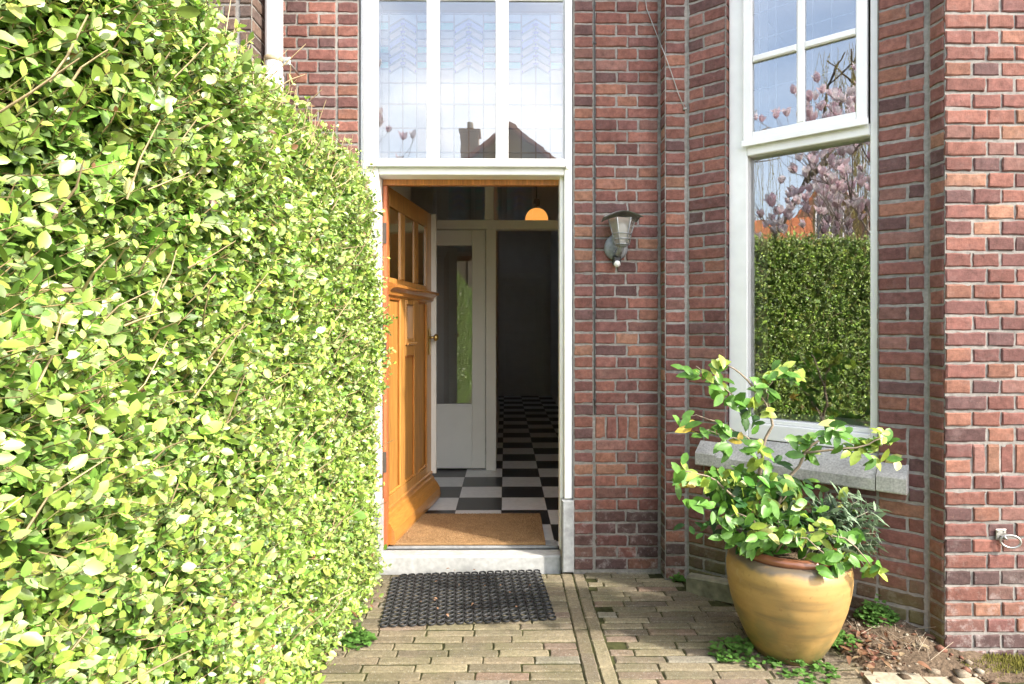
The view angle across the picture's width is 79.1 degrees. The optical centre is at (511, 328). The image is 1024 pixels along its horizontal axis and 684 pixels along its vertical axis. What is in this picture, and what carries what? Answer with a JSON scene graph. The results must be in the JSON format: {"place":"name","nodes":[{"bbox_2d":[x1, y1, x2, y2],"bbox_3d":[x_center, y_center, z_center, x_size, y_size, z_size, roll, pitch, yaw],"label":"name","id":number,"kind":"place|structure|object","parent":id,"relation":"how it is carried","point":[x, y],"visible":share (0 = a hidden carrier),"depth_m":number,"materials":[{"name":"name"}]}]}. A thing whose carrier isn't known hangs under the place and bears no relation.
{"place":"outdoors","nodes":[
{"label":"outdoors","id":0,"kind":"place"},
{"bbox_2d":[206,0,264,73],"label":"neighbour house","id":1,"kind":"structure","parent":0,"point":[250,14],"depth_m":2.89,"materials":[{"name":"brown brick"}]},
{"bbox_2d":[311,572,1023,683],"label":"paving","id":2,"kind":"structure","parent":0,"point":[629,628],"depth_m":2.49,"materials":[{"name":"brick"}]},
{"bbox_2d":[339,622,377,649],"bbox_3d":[-0.616,1.229,2.500,0.152,0.081,0.116,0,0,-1],"label":"weed","id":3,"kind":"object","parent":2,"relation":"on","point":[365,636],"visible":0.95,"depth_m":2.49,"materials":[{"name":"green plant"}]},
{"bbox_2d":[379,569,555,627],"bbox_3d":[-0.209,1.263,2.933,0.762,0.009,0.558,0,0,-5],"label":"rubber mat","id":4,"kind":"object","parent":2,"relation":"on","point":[457,578],"visible":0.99,"depth_m":2.89,"materials":[{"name":"black rubber"}]},
{"bbox_2d":[418,568,935,676],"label":"leaf litter","id":5,"kind":"object","parent":2,"relation":"on","point":[861,651],"visible":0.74,"depth_m":2.35,"materials":[{"name":"brown plant"}]},
{"bbox_2d":[670,572,685,581],"bbox_3d":[0.831,1.247,3.108,0.078,0.036,0.068,0,0,-1],"label":"weed","id":6,"kind":"object","parent":2,"relation":"on","point":[679,577],"visible":0.98,"depth_m":3.10,"materials":[{"name":"green plant"}]},
{"bbox_2d":[686,572,733,603],"bbox_3d":[0.993,1.225,2.906,0.343,0.120,0.065,0,0,39],"label":"kerb stone","id":7,"kind":"object","parent":2,"relation":"on","point":[713,587],"visible":0.6,"depth_m":2.92,"materials":[{"name":"concrete"}]},
{"bbox_2d":[707,635,773,668],"bbox_3d":[0.899,1.247,2.418,0.276,0.050,0.224,0,0,-1],"label":"weed","id":8,"kind":"object","parent":2,"relation":"on","point":[747,645],"visible":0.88,"depth_m":2.40,"materials":[{"name":"green plant"}]},
{"bbox_2d":[726,536,853,665],"bbox_3d":[1.089,1.064,2.453,0.463,0.416,0.454,0,0,-1],"label":"plant pot","id":9,"kind":"object","parent":2,"relation":"on","point":[791,606],"visible":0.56,"depth_m":2.28,"materials":[{"name":"ceramic"}]},
{"bbox_2d":[671,355,902,581],"bbox_3d":[1.040,0.529,2.392,0.891,0.854,0.408,0,0,-1],"label":"camellia","id":10,"kind":"object","parent":9,"relation":"in","point":[774,494],"visible":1,"depth_m":2.36,"materials":[{"name":"green plant"}]},
{"bbox_2d":[795,480,892,564],"bbox_3d":[1.327,0.791,2.490,0.411,0.353,0.252,0,0,-1],"label":"sage plant","id":11,"kind":"object","parent":9,"relation":"in","point":[848,518],"visible":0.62,"depth_m":2.46,"materials":[{"name":"green plant"}]},
{"bbox_2d":[771,657,840,683],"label":"weed","id":12,"kind":"object","parent":2,"relation":"on","point":[828,666],"visible":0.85,"depth_m":2.27,"materials":[{"name":"green plant"}]},
{"label":"ground","id":13,"kind":"structure","parent":0,"visible":0},
{"bbox_2d":[0,0,397,683],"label":"privet hedge","id":14,"kind":"object","parent":13,"relation":"on","point":[192,332],"visible":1,"depth_m":1.24,"materials":[{"name":"green plant"}]},
{"bbox_2d":[283,0,1023,655],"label":"brick house","id":15,"kind":"structure","parent":13,"relation":"on","point":[827,196],"depth_m":3.22,"materials":[{"name":"red brick"}]},
{"bbox_2d":[264,0,299,102],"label":"drainpipe","id":16,"kind":"object","parent":15,"relation":"attached to","point":[273,31],"visible":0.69,"depth_m":2.97,"materials":[{"name":"metal"}]},
{"bbox_2d":[382,183,440,544],"bbox_3d":[-0.617,0.195,3.865,0.108,1.974,0.986,0,0,8],"label":"front door","id":17,"kind":"structure","parent":15,"relation":"in","point":[413,488],"depth_m":3.89,"materials":[{"name":"brown wood"}]},
{"bbox_2d":[363,0,569,168],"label":"transom window","id":18,"kind":"structure","parent":15,"relation":"in","point":[475,90],"depth_m":3.29,"materials":[{"name":"white glass"}]},
{"bbox_2d":[390,513,545,545],"bbox_3d":[-0.245,1.179,3.660,0.859,0.021,0.549,0,0,-1],"label":"coir mat","id":19,"kind":"object","parent":15,"relation":"on","point":[443,529],"visible":0.92,"depth_m":3.60,"materials":[{"name":"brown wicker"}]},
{"bbox_2d":[525,187,547,219],"bbox_3d":[0.251,-1.377,6.303,0.236,0.687,0.236,0,0,-1],"label":"pendant lamp","id":20,"kind":"object","parent":15,"relation":"hanging from","point":[536,214],"visible":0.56,"depth_m":6.22,"materials":[{"name":"orange glass"}]},
{"bbox_2d":[593,0,595,414],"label":"cable","id":21,"kind":"object","parent":15,"relation":"attached to","point":[594,178],"visible":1,"depth_m":3.22,"materials":[{"name":"black rubber"}]},
{"bbox_2d":[601,210,642,266],"bbox_3d":[0.552,-0.452,3.134,0.184,0.279,0.173,0,0,-1],"label":"wall lantern","id":22,"kind":"object","parent":15,"relation":"attached to","point":[618,240],"depth_m":3.11,"materials":[{"name":"grey metal"}]},
{"bbox_2d":[645,0,686,109],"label":"cable","id":23,"kind":"object","parent":15,"relation":"attached to","point":[684,108],"visible":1,"depth_m":3.12,"materials":[{"name":"black rubber"}]},
{"bbox_2d":[729,0,876,452],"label":"bay window","id":24,"kind":"structure","parent":15,"relation":"in","point":[803,73],"depth_m":5.02,"materials":[{"name":"white paint"}]},
{"bbox_2d":[996,529,1021,548],"bbox_3d":[1.911,0.812,2.387,0.081,0.070,0.029,0,0,8],"label":"wall ring","id":25,"kind":"object","parent":15,"relation":"attached to","point":[1001,534],"depth_m":2.38,"materials":[{"name":"metal"}]},
{"bbox_2d":[721,602,1023,683],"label":"soil bed","id":26,"kind":"object","parent":13,"relation":"on","point":[944,666],"visible":0.16,"depth_m":2.36,"materials":[{"name":"brown soil"}]},
{"bbox_2d":[832,630,862,651],"bbox_3d":[1.287,1.213,2.437,0.169,0.053,0.126,0,0,-1],"label":"weed","id":27,"kind":"object","parent":26,"relation":"on","point":[839,639],"visible":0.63,"depth_m":2.42,"materials":[{"name":"green plant"}]},
{"bbox_2d":[853,594,900,627],"bbox_3d":[1.505,1.156,2.557,0.186,0.112,0.148,0,0,-1],"label":"weed","id":28,"kind":"object","parent":26,"relation":"on","point":[877,610],"visible":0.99,"depth_m":2.54,"materials":[{"name":"green plant"}]},
{"bbox_2d":[847,619,952,660],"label":"dry stems","id":29,"kind":"object","parent":26,"relation":"on","point":[899,639],"visible":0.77,"depth_m":2.40,"materials":[{"name":"brown plant"}]},
{"bbox_2d":[838,612,998,683],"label":"rubble","id":30,"kind":"object","parent":26,"relation":"on","point":[963,672],"visible":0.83,"depth_m":2.34,"materials":[{"name":"brown stone"}]},
{"bbox_2d":[957,652,1023,677],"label":"moss","id":31,"kind":"object","parent":26,"relation":"on","point":[1016,662],"visible":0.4,"depth_m":2.34,"materials":[{"name":"green plant"}]},
{"bbox_2d":[861,671,927,683],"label":"edging stone","id":32,"kind":"object","parent":13,"relation":"on","point":[887,678],"visible":0.75,"depth_m":2.23,"materials":[{"name":"beige stone"}]},
{"bbox_2d":[922,676,983,683],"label":"edging stone","id":33,"kind":"object","parent":13,"relation":"on","point":[946,680],"visible":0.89,"depth_m":2.22,"materials":[{"name":"beige stone"}]}
]}

